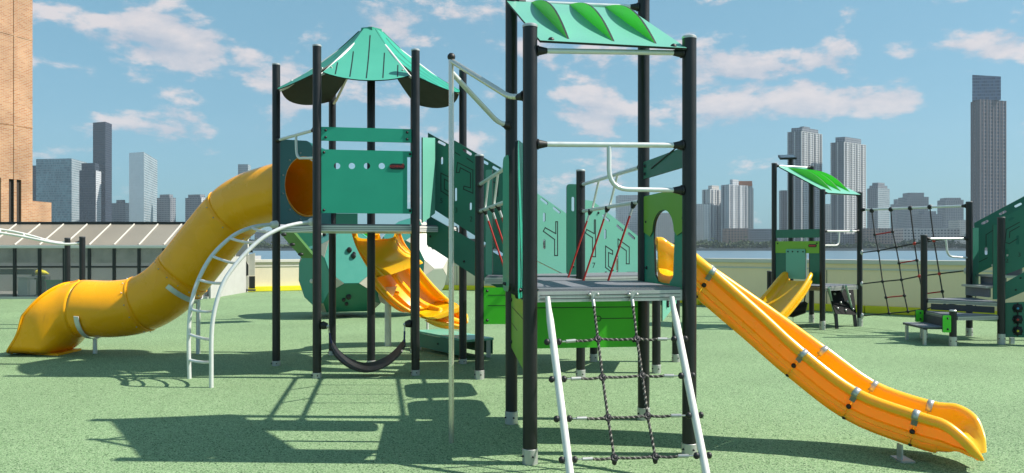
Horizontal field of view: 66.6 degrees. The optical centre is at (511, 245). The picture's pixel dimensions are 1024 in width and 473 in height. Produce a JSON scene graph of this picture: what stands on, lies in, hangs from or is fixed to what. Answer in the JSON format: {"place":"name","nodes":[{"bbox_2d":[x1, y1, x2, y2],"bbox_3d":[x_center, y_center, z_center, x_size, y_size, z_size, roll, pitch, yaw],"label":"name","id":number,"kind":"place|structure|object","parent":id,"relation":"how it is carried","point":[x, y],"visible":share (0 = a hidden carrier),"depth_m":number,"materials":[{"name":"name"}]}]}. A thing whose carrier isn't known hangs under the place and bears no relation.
{"place":"outdoors","nodes":[
{"label":"outdoors","id":0,"kind":"place"},
{"bbox_2d":[0,0,32,221],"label":"brick building","id":1,"kind":"structure","parent":0,"point":[16,110],"depth_m":33.25,"materials":[{"name":"orange brick"}]},
{"bbox_2d":[9,179,19,221],"bbox_3d":[-21.268,-0.798,33.256,0.035,4.076,0.574,0,0,19],"label":"window","id":2,"kind":"structure","parent":1,"relation":"in","point":[11,181],"depth_m":33.21,"materials":[{"name":"black glass"}]},
{"bbox_2d":[44,280,62,289],"bbox_3d":[-13.886,1.280,23.785,0.480,0.520,0.430,0,0,0],"label":"tub","id":3,"kind":"object","parent":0,"point":[50,284],"visible":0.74,"depth_m":23.60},
{"bbox_2d":[271,27,466,378],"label":"hexagonal play tower","id":4,"kind":"structure","parent":0,"point":[370,56],"depth_m":9.44,"materials":[{"name":"metal"}]},
{"bbox_2d":[320,320,410,372],"bbox_3d":[-1.715,1.179,9.215,1.060,0.604,0.200,0,0,-10],"label":"belt swing","id":5,"kind":"object","parent":4,"relation":"hanging from","point":[364,367],"visible":1,"depth_m":9.19,"materials":[{"name":"black rubber"}]},
{"bbox_2d":[0,290,1023,472],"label":"ground","id":6,"kind":"structure","parent":0,"point":[140,403],"depth_m":7.67,"materials":[{"name":"green rubber"}]},
{"bbox_2d":[17,277,36,295],"bbox_3d":[-14.799,1.240,23.800,0.416,0.600,0.440,0,0,0],"label":"storage bin","id":7,"kind":"object","parent":6,"relation":"on","point":[26,286],"visible":0.9,"depth_m":23.65,"materials":[{"name":"white paint"}]},
{"bbox_2d":[33,201,50,221],"bbox_3d":[-22.683,-0.160,37.000,0.500,3.900,2.000,0,0,0],"label":"brick annex","id":8,"kind":"object","parent":6,"relation":"on","point":[41,211],"visible":0.21,"depth_m":37.20,"materials":[{"name":"beige brick"}]},
{"bbox_2d":[0,228,85,281],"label":"overhead ladder","id":9,"kind":"object","parent":6,"relation":"on","point":[66,243],"visible":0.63,"depth_m":14.48,"materials":[{"name":"metal"}]},
{"bbox_2d":[0,222,260,298],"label":"glazed shed","id":10,"kind":"structure","parent":6,"relation":"on","point":[119,250],"depth_m":23.95,"materials":[{"name":"metal"}]},
{"bbox_2d":[0,269,37,275],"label":"work table","id":11,"kind":"object","parent":10,"relation":"on","point":[19,272],"visible":0.65,"depth_m":24.00,"materials":[{"name":"metal"}]},
{"bbox_2d":[29,270,50,294],"bbox_3d":[-14.723,1.131,24.300,0.606,0.819,0.300,0,0,0],"label":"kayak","id":12,"kind":"object","parent":10,"relation":"on","point":[44,287],"visible":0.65,"depth_m":24.15,"materials":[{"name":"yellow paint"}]},
{"bbox_2d":[246,250,255,290],"bbox_3d":[-8.943,0.761,25.955,0.792,1.482,0.080,0,0,-10],"label":"chequered board","id":13,"kind":"object","parent":10,"relation":"on","point":[250,274],"visible":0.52,"depth_m":25.97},
{"bbox_2d":[6,159,312,355],"bbox_3d":[-4.859,0.169,11.077,4.529,2.744,1.179,0,0,9],"label":"tube slide","id":14,"kind":"object","parent":6,"relation":"on","point":[63,318],"visible":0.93,"depth_m":10.80,"materials":[{"name":"yellow plastic"}]},
{"bbox_2d":[187,218,312,387],"bbox_3d":[-3.114,0.601,9.197,1.212,1.880,1.173,0,0,-41],"label":"arched ladder","id":15,"kind":"object","parent":6,"relation":"on","point":[271,224],"visible":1,"depth_m":9.00,"materials":[{"name":"metal"}]},
{"bbox_2d":[248,259,301,291],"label":"parapet wall","id":16,"kind":"structure","parent":6,"relation":"on","point":[289,274],"depth_m":26.71,"materials":[{"name":"yellow paint"}]},
{"bbox_2d":[297,233,312,246],"bbox_3d":[-4.354,0.558,16.348,0.670,1.963,0.125,0,0,-18],"label":"climbing board","id":17,"kind":"object","parent":6,"relation":"on","point":[307,238],"visible":0.03,"depth_m":16.31,"materials":[{"name":"green plastic"}]},
{"bbox_2d":[299,233,380,312],"bbox_3d":[-3.680,0.417,17.200,1.882,2.005,1.994,0,0,0],"label":"climbing boulder","id":18,"kind":"object","parent":6,"relation":"on","point":[351,281],"visible":0.53,"depth_m":16.46,"materials":[{"name":"green plastic"}]},
{"bbox_2d":[280,231,312,257],"bbox_3d":[-4.374,-0.050,15.642,0.500,0.593,0.735,0,0,42],"label":"climbing plank","id":19,"kind":"object","parent":18,"relation":"attached to","point":[298,244],"visible":0.97,"depth_m":15.63,"materials":[{"name":"green plastic"}]},
{"bbox_2d":[378,286,396,345],"bbox_3d":[-1.913,1.080,12.010,0.291,0.920,0.100,0,0,0],"label":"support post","id":20,"kind":"object","parent":6,"relation":"on","point":[391,290],"visible":0.76,"depth_m":11.97,"materials":[{"name":"grey metal"}]},
{"bbox_2d":[352,234,467,329],"bbox_3d":[-1.556,0.642,11.930,0.877,1.795,2.177,0,0,39],"label":"climbing slide","id":21,"kind":"object","parent":6,"relation":"on","point":[392,261],"visible":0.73,"depth_m":11.95,"materials":[{"name":"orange plastic"}]},
{"bbox_2d":[382,218,447,290],"bbox_3d":[-2.218,0.390,17.394,1.596,2.044,1.490,0,0,0],"label":"climbing boulder","id":22,"kind":"object","parent":6,"relation":"on","point":[433,266],"visible":0.17,"depth_m":16.92,"materials":[{"name":"white plastic"}]},
{"bbox_2d":[420,329,493,356],"bbox_3d":[-0.860,1.403,11.223,0.497,0.275,1.458,0,0,-35],"label":"balance step","id":23,"kind":"object","parent":6,"relation":"on","point":[429,339],"visible":0.56,"depth_m":11.11,"materials":[{"name":"green plastic"}]},
{"bbox_2d":[447,53,522,442],"bbox_3d":[-0.223,0.013,6.122,0.567,3.054,1.229,0,0,-6],"label":"fireman pole","id":24,"kind":"object","parent":6,"relation":"on","point":[453,76],"visible":0.94,"depth_m":6.10,"materials":[{"name":"metal"}]},
{"bbox_2d":[442,259,557,289],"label":"parapet wall","id":25,"kind":"structure","parent":6,"relation":"on","point":[470,281],"depth_m":27.22,"materials":[{"name":"yellow paint"}]},
{"bbox_2d":[474,154,679,379],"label":"platform","id":26,"kind":"structure","parent":6,"relation":"on","point":[489,305],"depth_m":9.05,"materials":[{"name":"green plastic"},{"name":"black painted metal"},{"name":"galvanised steel"}]},
{"bbox_2d":[427,133,637,286],"bbox_3d":[0.358,-0.435,10.213,2.879,2.023,1.694,0,0,0],"label":"enclosed stair","id":27,"kind":"object","parent":26,"relation":"on","point":[551,230],"visible":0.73,"depth_m":9.87,"materials":[{"name":"green plastic"}]},
{"bbox_2d":[503,0,696,465],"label":"play tower","id":28,"kind":"structure","parent":6,"relation":"on","point":[577,23],"depth_m":5.91,"materials":[{"name":"metal"}]},
{"bbox_2d":[477,165,637,280],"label":"rope bridge","id":29,"kind":"structure","parent":28,"relation":"attached to","point":[582,211],"depth_m":8.00,"materials":[{"name":"red rubber"}]},
{"bbox_2d":[544,291,711,472],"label":"rope climbing net","id":30,"kind":"object","parent":28,"relation":"attached to","point":[693,414],"visible":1,"depth_m":5.26,"materials":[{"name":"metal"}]},
{"bbox_2d":[616,258,701,304],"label":"parapet wall","id":31,"kind":"structure","parent":6,"relation":"on","point":[699,302],"depth_m":22.34,"materials":[{"name":"yellow paint"}]},
{"bbox_2d":[767,271,771,288],"bbox_3d":[5.280,1.035,15.999,0.108,1.050,0.109,0,0,20],"label":"bollard post","id":32,"kind":"object","parent":6,"relation":"on","point":[769,278],"visible":0.3,"depth_m":15.96,"materials":[{"name":"metal"}]},
{"bbox_2d":[760,272,812,317],"bbox_3d":[4.870,1.050,14.293,1.519,1.149,0.864,0,0,-29],"label":"yellow slide","id":33,"kind":"object","parent":6,"relation":"on","point":[784,294],"visible":0.62,"depth_m":14.53,"materials":[{"name":"plastic"}]},
{"bbox_2d":[778,155,796,280],"bbox_3d":[5.962,-0.229,16.900,0.340,3.538,0.425,0,0,13],"label":"solar lamp","id":34,"kind":"object","parent":6,"relation":"on","point":[789,158],"visible":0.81,"depth_m":16.95,"materials":[{"name":"black metal"}]},
{"bbox_2d":[771,163,862,329],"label":"play tower","id":35,"kind":"structure","parent":6,"relation":"on","point":[790,257],"depth_m":14.92,"materials":[{"name":"metal"}]},
{"bbox_2d":[788,295,807,316],"bbox_3d":[5.511,1.185,15.400,0.656,0.877,0.272,0,0,0],"label":"disc swing","id":36,"kind":"object","parent":35,"relation":"hanging from","point":[800,308],"visible":0.35,"depth_m":15.30,"materials":[{"name":"black plastic"}]},
{"bbox_2d":[860,204,965,318],"bbox_3d":[7.233,0.330,14.155,0.090,2.136,1.998,0,0,-34],"label":"net traverse","id":37,"kind":"object","parent":35,"relation":"attached to","point":[914,243],"visible":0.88,"depth_m":14.24,"materials":[{"name":"fabric"}]},
{"bbox_2d":[655,237,986,462],"bbox_3d":[2.255,0.732,5.987,2.384,1.616,0.720,0,0,22],"label":"yellow slide","id":38,"kind":"object","parent":6,"relation":"on","point":[824,375],"visible":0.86,"depth_m":5.91,"materials":[{"name":"plastic"}]},
{"bbox_2d":[827,285,852,314],"bbox_3d":[6.326,1.145,14.902,0.416,0.827,1.434,0,0,28],"label":"leaning ladder","id":39,"kind":"object","parent":6,"relation":"on","point":[847,292],"visible":0.55,"depth_m":14.75,"materials":[{"name":"green metal"}]},
{"bbox_2d":[828,290,856,328],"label":"climbing wall","id":40,"kind":"structure","parent":6,"relation":"on","point":[840,303],"depth_m":14.92,"materials":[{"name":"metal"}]},
{"bbox_2d":[702,258,1023,314],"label":"parapet wall","id":41,"kind":"structure","parent":6,"relation":"on","point":[750,275],"depth_m":17.79,"materials":[{"name":"yellow paint"}]},
{"bbox_2d":[903,201,1005,345],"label":"stepped platform","id":42,"kind":"structure","parent":6,"relation":"on","point":[944,321],"depth_m":12.62,"materials":[{"name":"metal"}]},
{"bbox_2d":[961,196,1023,299],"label":"rising stair","id":43,"kind":"object","parent":42,"relation":"on","point":[984,235],"visible":0.99,"depth_m":12.75,"materials":[{"name":"teal plastic"}]},
{"bbox_2d":[1005,302,1023,343],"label":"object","id":44,"kind":"structure","parent":6,"relation":"on","point":[1014,319],"depth_m":12.22,"materials":[{"name":"green plastic"}]},
{"bbox_2d":[33,0,1023,244],"label":"sky","id":45,"kind":"structure","parent":0,"point":[186,85],"materials":[{"name":"blue"}]},
{"bbox_2d":[249,251,986,260],"bbox_3d":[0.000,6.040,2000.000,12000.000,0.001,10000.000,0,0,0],"label":"water","id":46,"kind":"structure","parent":0,"point":[902,255],"depth_m":494.49,"materials":[{"name":"blue liquid"}]},
{"bbox_2d":[252,248,986,250],"bbox_3d":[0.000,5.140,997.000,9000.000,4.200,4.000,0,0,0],"label":"embankment","id":47,"kind":"structure","parent":0,"point":[736,249],"depth_m":995.00,"materials":[{"name":"stone"}]},
{"bbox_3d":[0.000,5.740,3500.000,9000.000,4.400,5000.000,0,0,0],"label":"far shore","id":48,"kind":"structure","parent":0,"visible":0},
{"bbox_2d":[33,165,35,200],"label":"apartment tower","id":49,"kind":"structure","parent":48,"relation":"on","point":[34,182],"depth_m":1300.00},
{"bbox_2d":[36,158,86,221],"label":"glass office tower","id":50,"kind":"structure","parent":48,"relation":"on","point":[57,184],"depth_m":1205.08,"materials":[{"name":"blue glass"}]},
{"bbox_2d":[79,163,100,221],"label":"glass office tower","id":51,"kind":"structure","parent":48,"relation":"on","point":[89,192],"depth_m":1153.13,"materials":[{"name":"grey glass"}]},
{"bbox_2d":[93,122,111,221],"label":"black tower","id":52,"kind":"structure","parent":48,"relation":"on","point":[102,144],"depth_m":1285.50,"materials":[{"name":"black glass"}]},
{"bbox_2d":[112,200,128,221],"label":"office block","id":53,"kind":"structure","parent":48,"relation":"on","point":[120,210],"depth_m":1255.72,"materials":[{"name":"grey concrete"}]},
{"bbox_2d":[129,152,156,221],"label":"slab tower","id":54,"kind":"structure","parent":48,"relation":"on","point":[142,186],"depth_m":1161.64,"materials":[{"name":"white glass"}]},
{"bbox_2d":[157,194,175,221],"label":"office block","id":55,"kind":"structure","parent":48,"relation":"on","point":[166,207],"depth_m":1205.48,"materials":[{"name":"grey concrete"}]},
{"bbox_2d":[185,194,204,221],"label":"office block","id":56,"kind":"structure","parent":48,"relation":"on","point":[193,203],"depth_m":1208.95,"materials":[{"name":"grey concrete"}]},
{"bbox_2d":[238,164,250,238],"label":"office block","id":57,"kind":"structure","parent":48,"relation":"on","point":[242,168],"depth_m":1500.00,"materials":[{"name":"grey concrete"}]},
{"bbox_2d":[255,232,271,247],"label":"office block","id":58,"kind":"structure","parent":48,"relation":"on","point":[260,234],"depth_m":1500.00,"materials":[{"name":"grey concrete"}]},
{"bbox_2d":[280,234,288,244],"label":"office block","id":59,"kind":"structure","parent":48,"relation":"on","point":[283,240],"depth_m":1500.00,"materials":[{"name":"grey concrete"}]},
{"bbox_2d":[249,236,985,247],"bbox_3d":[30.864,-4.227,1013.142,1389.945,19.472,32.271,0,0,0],"label":"shoreline trees","id":60,"kind":"object","parent":48,"relation":"on","point":[751,244],"visible":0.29,"depth_m":1004.98,"materials":[{"name":"green plant"}]},
{"bbox_2d":[616,195,637,238],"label":"shore block","id":61,"kind":"structure","parent":48,"relation":"on","point":[622,213],"depth_m":1320.00,"materials":[{"name":"grey concrete"}]},
{"bbox_2d":[656,213,673,243],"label":"shore block","id":62,"kind":"structure","parent":48,"relation":"on","point":[664,227],"depth_m":1290.00,"materials":[{"name":"grey concrete"}]},
{"bbox_2d":[697,204,702,247],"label":"apartment tower","id":63,"kind":"structure","parent":48,"relation":"on","point":[699,221],"depth_m":1100.00,"materials":[{"name":"grey concrete"}]},
{"bbox_2d":[703,204,708,242],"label":"apartment tower","id":64,"kind":"structure","parent":48,"relation":"on","point":[705,221],"depth_m":1030.00,"materials":[{"name":"grey concrete"}]},
{"bbox_2d":[702,185,720,247],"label":"apartment tower","id":65,"kind":"structure","parent":48,"relation":"on","point":[711,195],"depth_m":1127.26,"materials":[{"name":"white paint"}]},
{"bbox_2d":[721,179,747,242],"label":"apartment tower","id":66,"kind":"structure","parent":48,"relation":"on","point":[734,203],"depth_m":1109.22,"materials":[{"name":"concrete"}]},
{"bbox_2d":[722,228,747,246],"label":"apartment tower","id":67,"kind":"structure","parent":48,"relation":"on","point":[732,235],"depth_m":1040.00,"materials":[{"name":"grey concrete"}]},
{"bbox_2d":[739,181,752,228],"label":"apartment tower","id":68,"kind":"structure","parent":48,"relation":"on","point":[750,203],"depth_m":1140.00,"materials":[{"name":"grey concrete"}]},
{"bbox_2d":[748,229,771,243],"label":"apartment tower","id":69,"kind":"structure","parent":48,"relation":"on","point":[759,235],"depth_m":1050.00,"materials":[{"name":"grey concrete"}]},
{"bbox_2d":[779,190,786,229],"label":"apartment tower","id":70,"kind":"structure","parent":48,"relation":"on","point":[782,209],"depth_m":1200.00,"materials":[{"name":"grey concrete"}]},
{"bbox_2d":[787,126,821,240],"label":"apartment tower","id":71,"kind":"structure","parent":48,"relation":"on","point":[804,145],"depth_m":1127.39,"materials":[{"name":"stone"}]},
{"bbox_2d":[825,204,830,229],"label":"apartment tower","id":72,"kind":"structure","parent":48,"relation":"on","point":[827,216],"depth_m":1400.00,"materials":[{"name":"grey concrete"}]},
{"bbox_2d":[825,232,830,243],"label":"shore block","id":73,"kind":"structure","parent":48,"relation":"on","point":[827,237],"depth_m":1170.00,"materials":[{"name":"grey concrete"}]},
{"bbox_2d":[832,234,854,247],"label":"shore block","id":74,"kind":"structure","parent":48,"relation":"on","point":[847,238],"depth_m":1080.00,"materials":[{"name":"grey concrete"}]},
{"bbox_2d":[830,137,865,241],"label":"apartment tower","id":75,"kind":"structure","parent":48,"relation":"on","point":[848,161],"depth_m":1128.30,"materials":[{"name":"stone"}]},
{"bbox_2d":[855,228,892,247],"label":"warehouse","id":76,"kind":"structure","parent":48,"relation":"on","point":[886,238],"depth_m":1040.00,"materials":[{"name":"grey concrete"}]},
{"bbox_2d":[867,183,889,227],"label":"apartment tower","id":77,"kind":"structure","parent":48,"relation":"on","point":[878,195],"depth_m":1359.16,"materials":[{"name":"grey concrete"}]},
{"bbox_2d":[890,199,897,228],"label":"apartment tower","id":78,"kind":"structure","parent":48,"relation":"on","point":[895,217],"depth_m":1601.94,"materials":[{"name":"grey concrete"}]},
{"bbox_2d":[898,193,928,227],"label":"apartment tower","id":79,"kind":"structure","parent":48,"relation":"on","point":[912,200],"depth_m":1451.11,"materials":[{"name":"grey concrete"}]},
{"bbox_2d":[893,228,959,247],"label":"office block","id":80,"kind":"structure","parent":48,"relation":"on","point":[901,234],"depth_m":1060.00,"materials":[{"name":"grey concrete"}]},
{"bbox_2d":[912,211,941,227],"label":"apartment tower","id":81,"kind":"structure","parent":48,"relation":"on","point":[921,219],"depth_m":1300.00,"materials":[{"name":"grey concrete"}]},
{"bbox_2d":[937,198,963,227],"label":"apartment tower","id":82,"kind":"structure","parent":48,"relation":"on","point":[954,213],"depth_m":1500.00,"materials":[{"name":"grey concrete"}]},
{"bbox_2d":[948,220,965,243],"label":"shore block","id":83,"kind":"structure","parent":48,"relation":"on","point":[961,224],"depth_m":1200.00,"materials":[{"name":"grey concrete"}]},
{"bbox_2d":[971,75,1005,247],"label":"skyscraper","id":84,"kind":"structure","parent":48,"relation":"on","point":[988,151],"depth_m":1006.00,"materials":[{"name":"glass"}]}
]}

